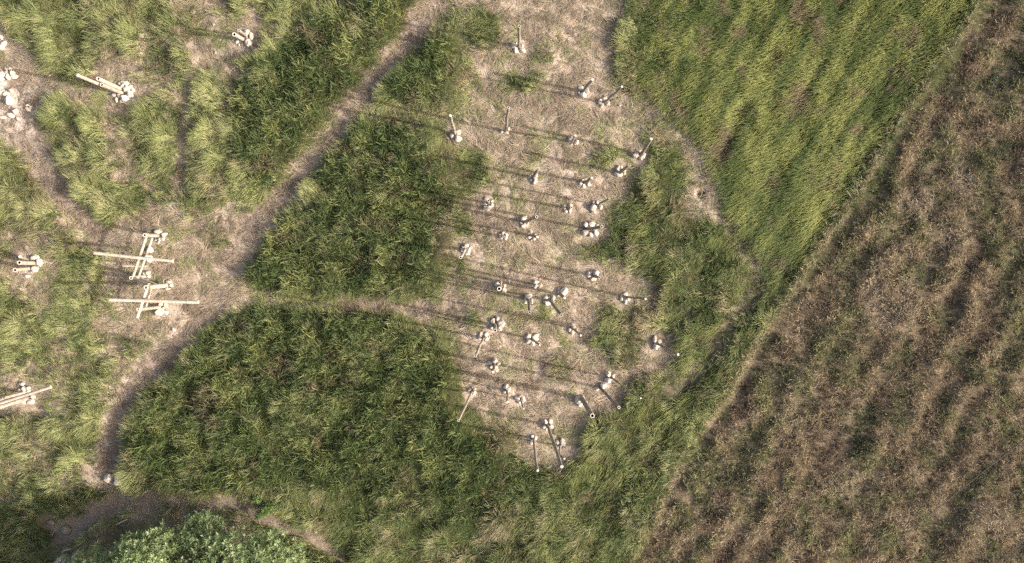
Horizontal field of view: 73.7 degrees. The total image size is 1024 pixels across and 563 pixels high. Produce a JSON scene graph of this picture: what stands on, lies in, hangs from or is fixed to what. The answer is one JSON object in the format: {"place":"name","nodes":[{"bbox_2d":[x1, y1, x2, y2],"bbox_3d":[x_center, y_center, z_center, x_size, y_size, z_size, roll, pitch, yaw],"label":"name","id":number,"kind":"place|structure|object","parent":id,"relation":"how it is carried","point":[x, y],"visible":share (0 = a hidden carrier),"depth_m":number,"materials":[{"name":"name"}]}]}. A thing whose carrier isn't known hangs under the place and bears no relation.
{"place":"outdoors","nodes":[
{"label":"outdoors","id":0,"kind":"place"},
{"bbox_2d":[0,0,1023,562],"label":"ground","id":1,"kind":"structure","parent":0,"point":[146,500],"depth_m":25.04,"materials":[{"name":"soil"}]},
{"bbox_2d":[2,91,9,96],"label":"stone","id":2,"kind":"object","parent":1,"relation":"on","point":[5,93],"visible":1,"depth_m":24.69,"materials":[{"name":"white stone"}]},
{"bbox_2d":[4,95,14,104],"bbox_3d":[-18.217,-6.575,24.721,0.315,0.284,0.365,0,91,0],"label":"stone","id":3,"kind":"object","parent":1,"relation":"on","point":[8,99],"visible":1,"depth_m":24.66,"materials":[{"name":"white stone"}]},
{"bbox_2d":[6,113,14,117],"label":"stone","id":4,"kind":"object","parent":1,"relation":"on","point":[10,115],"visible":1,"depth_m":24.76,"materials":[{"name":"white stone"}]},
{"bbox_2d":[10,74,18,78],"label":"stone","id":5,"kind":"object","parent":1,"relation":"on","point":[14,76],"visible":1,"depth_m":24.65,"materials":[{"name":"white stone"}]},
{"bbox_2d":[0,391,29,408],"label":"bamboo trestle","id":6,"kind":"object","parent":1,"relation":"on","point":[17,401],"visible":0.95,"depth_m":24.45,"materials":[{"name":"beige wood"}]},
{"bbox_2d":[0,386,51,404],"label":"bamboo beam","id":7,"kind":"structure","parent":6,"relation":"on","point":[25,395],"depth_m":23.72,"materials":[{"name":"beige wood"}]},
{"bbox_2d":[12,108,18,113],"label":"stone","id":8,"kind":"object","parent":1,"relation":"on","point":[15,111],"visible":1,"depth_m":24.73,"materials":[{"name":"white stone"}]},
{"bbox_2d":[13,266,30,271],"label":"bamboo pole","id":9,"kind":"object","parent":1,"relation":"on","point":[21,269],"visible":1,"depth_m":24.14,"materials":[{"name":"beige wood"}]},
{"bbox_2d":[18,255,29,260],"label":"bamboo pole","id":10,"kind":"object","parent":1,"relation":"on","point":[23,258],"visible":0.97,"depth_m":24.14,"materials":[{"name":"beige wood"}]},
{"bbox_2d":[17,260,35,264],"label":"bamboo pole","id":11,"kind":"object","parent":1,"relation":"on","point":[19,262],"visible":1,"depth_m":24.11,"materials":[{"name":"beige wood"}]},
{"bbox_2d":[26,399,34,403],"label":"stone","id":12,"kind":"object","parent":1,"relation":"on","point":[30,401],"visible":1,"depth_m":24.89,"materials":[{"name":"grey stone"}]},
{"bbox_2d":[31,266,38,271],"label":"stone","id":13,"kind":"object","parent":1,"relation":"on","point":[34,268],"visible":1,"depth_m":24.75,"materials":[{"name":"grey stone"}]},
{"bbox_2d":[30,254,39,259],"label":"stone","id":14,"kind":"object","parent":1,"relation":"on","point":[35,257],"visible":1,"depth_m":24.77,"materials":[{"name":"grey stone"}]},
{"bbox_2d":[36,258,42,265],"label":"stone","id":15,"kind":"object","parent":1,"relation":"on","point":[39,261],"visible":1,"depth_m":24.76,"materials":[{"name":"grey stone"}]},
{"bbox_2d":[60,525,70,534],"bbox_3d":[-16.425,9.150,25.124,0.367,0.315,0.348,0,91,0],"label":"stone","id":16,"kind":"object","parent":1,"relation":"on","point":[65,529],"visible":0.99,"depth_m":25.04,"materials":[{"name":"grey stone"}]},
{"bbox_2d":[54,551,85,562],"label":"shrub","id":17,"kind":"object","parent":1,"relation":"on","point":[61,560],"visible":0.35,"depth_m":24.61,"materials":[{"name":"green plant"}]},
{"bbox_2d":[76,74,114,92],"bbox_3d":[-14.291,-6.827,23.636,0.129,2.384,0.175,-39,91,1],"label":"bamboo pole","id":18,"kind":"object","parent":1,"relation":"on","point":[88,79],"visible":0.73,"depth_m":23.01,"materials":[{"name":"beige wood"}]},
{"bbox_2d":[103,474,112,482],"bbox_3d":[-14.820,7.217,25.042,0.304,0.282,0.340,0,91,0],"label":"stone","id":19,"kind":"object","parent":1,"relation":"on","point":[107,478],"visible":0.98,"depth_m":24.98,"materials":[{"name":"grey stone"}]},
{"bbox_2d":[96,77,122,90],"bbox_3d":[-14.166,-6.956,24.077,0.184,1.492,0.161,0,91,0],"label":"bamboo pole","id":20,"kind":"object","parent":1,"relation":"on","point":[104,81],"visible":0.93,"depth_m":23.88,"materials":[{"name":"beige wood"}]},
{"bbox_2d":[100,83,123,94],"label":"bamboo pole","id":21,"kind":"object","parent":1,"relation":"on","point":[113,89],"visible":1,"depth_m":24.03,"materials":[{"name":"beige wood"}]},
{"bbox_2d":[114,476,121,485],"bbox_3d":[-14.420,7.283,24.990,0.332,0.280,0.378,0,91,0],"label":"stone","id":22,"kind":"object","parent":1,"relation":"on","point":[115,483],"visible":0.64,"depth_m":24.89,"materials":[{"name":"grey stone"}]},
{"bbox_2d":[120,80,128,85],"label":"stone","id":23,"kind":"object","parent":1,"relation":"on","point":[125,83],"visible":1,"depth_m":24.68,"materials":[{"name":"white stone"}]},
{"bbox_2d":[121,95,128,101],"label":"stone","id":24,"kind":"object","parent":1,"relation":"on","point":[124,98],"visible":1,"depth_m":24.63,"materials":[{"name":"white stone"}]},
{"bbox_2d":[123,86,130,92],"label":"stone","id":25,"kind":"object","parent":1,"relation":"on","point":[126,88],"visible":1,"depth_m":24.63,"materials":[{"name":"white stone"}]},
{"bbox_2d":[127,90,132,97],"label":"stone","id":26,"kind":"object","parent":1,"relation":"on","point":[129,93],"visible":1,"depth_m":24.65,"materials":[{"name":"white stone"}]},
{"bbox_2d":[122,232,168,317],"bbox_3d":[-13.181,-0.233,24.198,1.439,1.555,2.978,0,91,0],"label":"bamboo climbing frame","id":27,"kind":"object","parent":1,"relation":"on","point":[138,278],"visible":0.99,"depth_m":23.89,"materials":[{"name":"beige wood"}]},
{"bbox_2d":[93,251,173,262],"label":"bamboo beam","id":28,"kind":"structure","parent":27,"relation":"on","point":[131,256],"depth_m":23.61,"materials":[{"name":"beige wood"}]},
{"bbox_2d":[108,298,198,303],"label":"bamboo beam","id":29,"kind":"structure","parent":27,"relation":"on","point":[150,300],"depth_m":23.31,"materials":[{"name":"beige wood"}]},
{"bbox_2d":[153,230,163,234],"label":"stone","id":30,"kind":"object","parent":1,"relation":"on","point":[159,232],"visible":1,"depth_m":24.78,"materials":[{"name":"grey stone"}]},
{"bbox_2d":[154,308,163,315],"bbox_3d":[-12.825,1.109,24.863,0.326,0.246,0.254,-34,91,0],"label":"stone","id":31,"kind":"object","parent":1,"relation":"on","point":[159,312],"visible":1,"depth_m":24.79,"materials":[{"name":"white stone"}]},
{"bbox_2d":[50,508,309,562],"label":"tree","id":32,"kind":"object","parent":1,"relation":"on","point":[258,549],"visible":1,"depth_m":22.91,"materials":[{"name":"green plant"}]},
{"bbox_2d":[232,32,244,41],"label":"bamboo pole","id":33,"kind":"object","parent":1,"relation":"on","point":[238,36],"visible":1,"depth_m":23.95,"materials":[{"name":"beige wood"}]},
{"bbox_2d":[237,29,247,36],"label":"bamboo pole","id":34,"kind":"object","parent":1,"relation":"on","point":[242,33],"visible":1,"depth_m":23.98,"materials":[{"name":"beige wood"}]},
{"bbox_2d":[244,39,251,46],"bbox_3d":[-9.525,-8.614,24.653,0.258,0.260,0.263,-38,91,1],"label":"stone","id":35,"kind":"object","parent":1,"relation":"on","point":[248,43],"visible":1,"depth_m":24.57,"materials":[{"name":"white stone"}]},
{"bbox_2d":[249,32,253,39],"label":"stone","id":36,"kind":"object","parent":1,"relation":"on","point":[251,35],"visible":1,"depth_m":24.64,"materials":[{"name":"white stone"}]},
{"bbox_2d":[253,494,275,519],"bbox_3d":[-8.972,8.183,24.887,0.960,0.718,1.030,0,91,0],"label":"shrub","id":37,"kind":"object","parent":1,"relation":"on","point":[262,512],"visible":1,"depth_m":24.73,"materials":[{"name":"green plant"}]},
{"bbox_2d":[0,0,774,562],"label":"dry straw","id":38,"kind":"object","parent":1,"relation":"on","point":[546,208],"visible":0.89,"depth_m":24.88,"materials":[{"name":"beige plant"}]},
{"bbox_2d":[0,0,783,562],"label":"leafy weeds","id":39,"kind":"object","parent":1,"relation":"on","point":[338,390],"visible":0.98,"depth_m":24.65,"materials":[{"name":"green plant"}]},
{"bbox_2d":[449,114,455,134],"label":"bamboo pole","id":40,"kind":"object","parent":1,"relation":"on","point":[452,124],"visible":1,"depth_m":23.08,"materials":[{"name":"beige wood"}]},
{"bbox_2d":[454,135,461,141],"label":"stone","id":41,"kind":"object","parent":1,"relation":"on","point":[458,138],"visible":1,"depth_m":24.74,"materials":[{"name":"grey stone"}]},
{"bbox_2d":[459,248,466,258],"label":"bamboo pole","id":42,"kind":"object","parent":1,"relation":"on","point":[462,253],"visible":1,"depth_m":23.70,"materials":[{"name":"beige wood"}]},
{"bbox_2d":[457,391,472,421],"bbox_3d":[-1.526,4.080,22.672,0.225,4.938,0.098,23,91,-1],"label":"bamboo pole","id":43,"kind":"object","parent":1,"relation":"on","point":[465,405],"visible":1,"depth_m":22.11,"materials":[{"name":"beige wood"}]},
{"bbox_2d":[465,247,470,254],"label":"stone","id":44,"kind":"object","parent":1,"relation":"on","point":[468,251],"visible":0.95,"depth_m":24.86,"materials":[{"name":"grey stone"}]},
{"bbox_2d":[474,337,484,356],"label":"bamboo pole","id":45,"kind":"object","parent":1,"relation":"on","point":[478,348],"visible":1,"depth_m":21.82,"materials":[{"name":"beige wood"}]},
{"bbox_2d":[483,205,491,210],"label":"stone","id":46,"kind":"object","parent":1,"relation":"on","point":[487,208],"visible":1,"depth_m":24.82,"materials":[{"name":"grey stone"}]},
{"bbox_2d":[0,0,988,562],"bbox_3d":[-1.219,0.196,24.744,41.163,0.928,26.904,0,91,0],"label":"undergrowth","id":47,"kind":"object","parent":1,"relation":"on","point":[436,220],"visible":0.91,"depth_m":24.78,"materials":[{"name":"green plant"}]},
{"bbox_2d":[0,0,996,562],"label":"long grass","id":48,"kind":"structure","parent":1,"relation":"on","point":[94,196],"depth_m":24.75,"materials":[{"name":"green plant"}]},
{"bbox_2d":[497,319,504,326],"bbox_3d":[-0.400,1.525,24.941,0.252,0.252,0.289,-43,91,1],"label":"stone","id":49,"kind":"object","parent":1,"relation":"on","point":[501,322],"visible":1,"depth_m":24.86,"materials":[{"name":"white stone"}]},
{"bbox_2d":[504,106,509,131],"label":"bamboo pole","id":50,"kind":"object","parent":1,"relation":"on","point":[507,116],"visible":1,"depth_m":22.58,"materials":[{"name":"beige wood"}]},
{"bbox_2d":[506,390,508,402],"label":"bamboo pole","id":51,"kind":"object","parent":1,"relation":"on","point":[507,395],"visible":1,"depth_m":23.81,"materials":[{"name":"beige wood"}]},
{"bbox_2d":[510,43,516,48],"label":"stone","id":52,"kind":"object","parent":1,"relation":"on","point":[512,45],"visible":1,"depth_m":24.69,"materials":[{"name":"grey stone"}]},
{"bbox_2d":[517,25,520,48],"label":"bamboo pole","id":53,"kind":"object","parent":1,"relation":"on","point":[519,36],"visible":1,"depth_m":23.52,"materials":[{"name":"beige wood"}]},
{"bbox_2d":[519,46,525,52],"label":"stone","id":54,"kind":"object","parent":1,"relation":"on","point":[522,50],"visible":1,"depth_m":24.70,"materials":[{"name":"white stone"}]},
{"bbox_2d":[520,215,526,221],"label":"stone","id":55,"kind":"object","parent":1,"relation":"on","point":[523,218],"visible":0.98,"depth_m":24.84,"materials":[{"name":"grey stone"}]},
{"bbox_2d":[525,293,531,298],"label":"stone","id":56,"kind":"object","parent":1,"relation":"on","point":[528,295],"visible":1,"depth_m":24.87,"materials":[{"name":"grey stone"}]},
{"bbox_2d":[527,299,530,313],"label":"bamboo pole","id":57,"kind":"object","parent":1,"relation":"on","point":[529,306],"visible":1,"depth_m":21.55,"materials":[{"name":"beige wood"}]},
{"bbox_2d":[523,215,537,222],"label":"bamboo pole","id":58,"kind":"object","parent":1,"relation":"on","point":[530,219],"visible":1,"depth_m":21.86,"materials":[{"name":"wood"}]},
{"bbox_2d":[532,168,538,178],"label":"bamboo pole","id":59,"kind":"object","parent":1,"relation":"on","point":[535,173],"visible":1,"depth_m":23.50,"materials":[{"name":"brown wood"}]},
{"bbox_2d":[533,438,538,471],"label":"bamboo pole","id":60,"kind":"object","parent":1,"relation":"on","point":[535,458],"visible":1,"depth_m":22.61,"materials":[{"name":"beige wood"}]},
{"bbox_2d":[546,424,562,467],"bbox_3d":[1.374,5.324,22.482,0.210,5.378,0.116,-22,91,0],"label":"bamboo pole","id":61,"kind":"object","parent":1,"relation":"on","point":[555,446],"visible":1,"depth_m":21.89,"materials":[{"name":"beige wood"}]},
{"bbox_2d":[549,299,562,316],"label":"bamboo pole","id":62,"kind":"object","parent":1,"relation":"on","point":[556,308],"visible":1,"depth_m":21.28,"materials":[{"name":"beige wood"}]},
{"bbox_2d":[559,444,564,459],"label":"bamboo pole","id":63,"kind":"object","parent":1,"relation":"on","point":[561,456],"visible":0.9,"depth_m":24.23,"materials":[{"name":"beige wood"}]},
{"bbox_2d":[560,437,564,445],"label":"stone","id":64,"kind":"object","parent":1,"relation":"on","point":[562,440],"visible":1,"depth_m":25.02,"materials":[{"name":"grey stone"}]},
{"bbox_2d":[560,287,567,295],"bbox_3d":[1.903,0.359,24.945,0.298,0.210,0.313,0,91,0],"label":"stone","id":65,"kind":"object","parent":1,"relation":"on","point":[564,291],"visible":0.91,"depth_m":24.88,"materials":[{"name":"grey stone"}]},
{"bbox_2d":[574,396,580,403],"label":"stone","id":66,"kind":"object","parent":1,"relation":"on","point":[577,399],"visible":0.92,"depth_m":24.92,"materials":[{"name":"grey stone"}]},
{"bbox_2d":[579,92,586,97],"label":"stone","id":67,"kind":"object","parent":1,"relation":"on","point":[583,95],"visible":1,"depth_m":24.77,"materials":[{"name":"white stone"}]},
{"bbox_2d":[581,229,587,235],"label":"stone","id":68,"kind":"object","parent":1,"relation":"on","point":[584,232],"visible":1,"depth_m":24.86,"materials":[{"name":"grey stone"}]},
{"bbox_2d":[580,396,594,417],"bbox_3d":[2.578,4.316,23.606,0.191,3.103,0.194,0,91,0],"label":"bamboo pole","id":69,"kind":"object","parent":1,"relation":"on","point":[587,407],"visible":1,"depth_m":23.14,"materials":[{"name":"beige wood"}]},
{"bbox_2d":[581,78,593,92],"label":"bamboo pole","id":70,"kind":"object","parent":1,"relation":"on","point":[588,84],"visible":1,"depth_m":23.68,"materials":[{"name":"beige wood"}]},
{"bbox_2d":[584,176,592,183],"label":"bamboo pole","id":71,"kind":"object","parent":1,"relation":"on","point":[588,180],"visible":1,"depth_m":23.89,"materials":[{"name":"brown wood"}]},
{"bbox_2d":[588,221,594,226],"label":"stone","id":72,"kind":"object","parent":1,"relation":"on","point":[591,224],"visible":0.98,"depth_m":24.85,"materials":[{"name":"grey stone"}]},
{"bbox_2d":[590,204,596,210],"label":"stone","id":73,"kind":"object","parent":1,"relation":"on","point":[593,207],"visible":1,"depth_m":24.81,"materials":[{"name":"grey stone"}]},
{"bbox_2d":[586,225,602,229],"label":"bamboo pole","id":74,"kind":"object","parent":1,"relation":"on","point":[594,227],"visible":1,"depth_m":22.91,"materials":[{"name":"brown wood"}]},
{"bbox_2d":[593,229,598,235],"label":"stone","id":75,"kind":"object","parent":1,"relation":"on","point":[595,232],"visible":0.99,"depth_m":24.87,"materials":[{"name":"grey stone"}]},
{"bbox_2d":[593,270,599,275],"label":"stone","id":76,"kind":"object","parent":1,"relation":"on","point":[595,272],"visible":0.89,"depth_m":24.85,"materials":[{"name":"grey stone"}]},
{"bbox_2d":[604,377,610,382],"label":"stone","id":77,"kind":"object","parent":1,"relation":"on","point":[607,380],"visible":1,"depth_m":24.93,"materials":[{"name":"white stone"}]},
{"bbox_2d":[599,386,619,408],"bbox_3d":[3.279,3.909,23.208,0.205,3.878,0.122,-40,91,1],"label":"bamboo pole","id":78,"kind":"object","parent":1,"relation":"on","point":[609,397],"visible":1,"depth_m":22.82,"materials":[{"name":"beige wood"}]},
{"bbox_2d":[604,85,622,103],"bbox_3d":[3.461,-6.418,23.530,0.308,2.825,0.098,40,91,-1],"label":"bamboo pole","id":79,"kind":"object","parent":1,"relation":"on","point":[613,94],"visible":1,"depth_m":23.29,"materials":[{"name":"brown wood"}]},
{"bbox_2d":[614,172,622,176],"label":"stone","id":80,"kind":"object","parent":1,"relation":"on","point":[617,174],"visible":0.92,"depth_m":24.81,"materials":[{"name":"grey stone"}]},
{"bbox_2d":[619,164,629,173],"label":"bamboo pole","id":81,"kind":"object","parent":1,"relation":"on","point":[624,168],"visible":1,"depth_m":23.68,"materials":[{"name":"brown wood"}]},
{"bbox_2d":[611,377,641,398],"bbox_3d":[3.780,3.538,22.781,0.107,4.717,0.281,44,91,-1],"label":"bamboo pole","id":82,"kind":"object","parent":1,"relation":"on","point":[620,384],"visible":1,"depth_m":22.53,"materials":[{"name":"beige wood"}]},
{"bbox_2d":[623,296,646,299],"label":"bamboo pole","id":83,"kind":"object","parent":1,"relation":"on","point":[632,297],"visible":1,"depth_m":22.70,"materials":[{"name":"beige wood"}]},
{"bbox_2d":[632,152,638,158],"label":"stone","id":84,"kind":"object","parent":1,"relation":"on","point":[635,154],"visible":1,"depth_m":24.77,"materials":[{"name":"grey stone"}]},
{"bbox_2d":[640,137,652,155],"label":"bamboo pole","id":85,"kind":"object","parent":1,"relation":"on","point":[646,146],"visible":1,"depth_m":23.51,"materials":[{"name":"brown wood"}]},
{"bbox_2d":[653,343,658,349],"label":"stone","id":86,"kind":"object","parent":1,"relation":"on","point":[655,346],"visible":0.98,"depth_m":24.98,"materials":[{"name":"white stone"}]},
{"bbox_2d":[656,343,678,355],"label":"bamboo pole","id":87,"kind":"object","parent":1,"relation":"on","point":[668,349],"visible":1,"depth_m":23.29,"materials":[{"name":"beige wood"}]},
{"bbox_2d":[453,0,978,562],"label":"field grass","id":88,"kind":"structure","parent":1,"relation":"on","point":[793,204],"depth_m":24.75,"materials":[{"name":"green plant"}]},
{"bbox_2d":[621,0,1023,562],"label":"brown weeds","id":89,"kind":"object","parent":1,"relation":"on","point":[980,363],"visible":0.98,"depth_m":25.01,"materials":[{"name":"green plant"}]}
]}

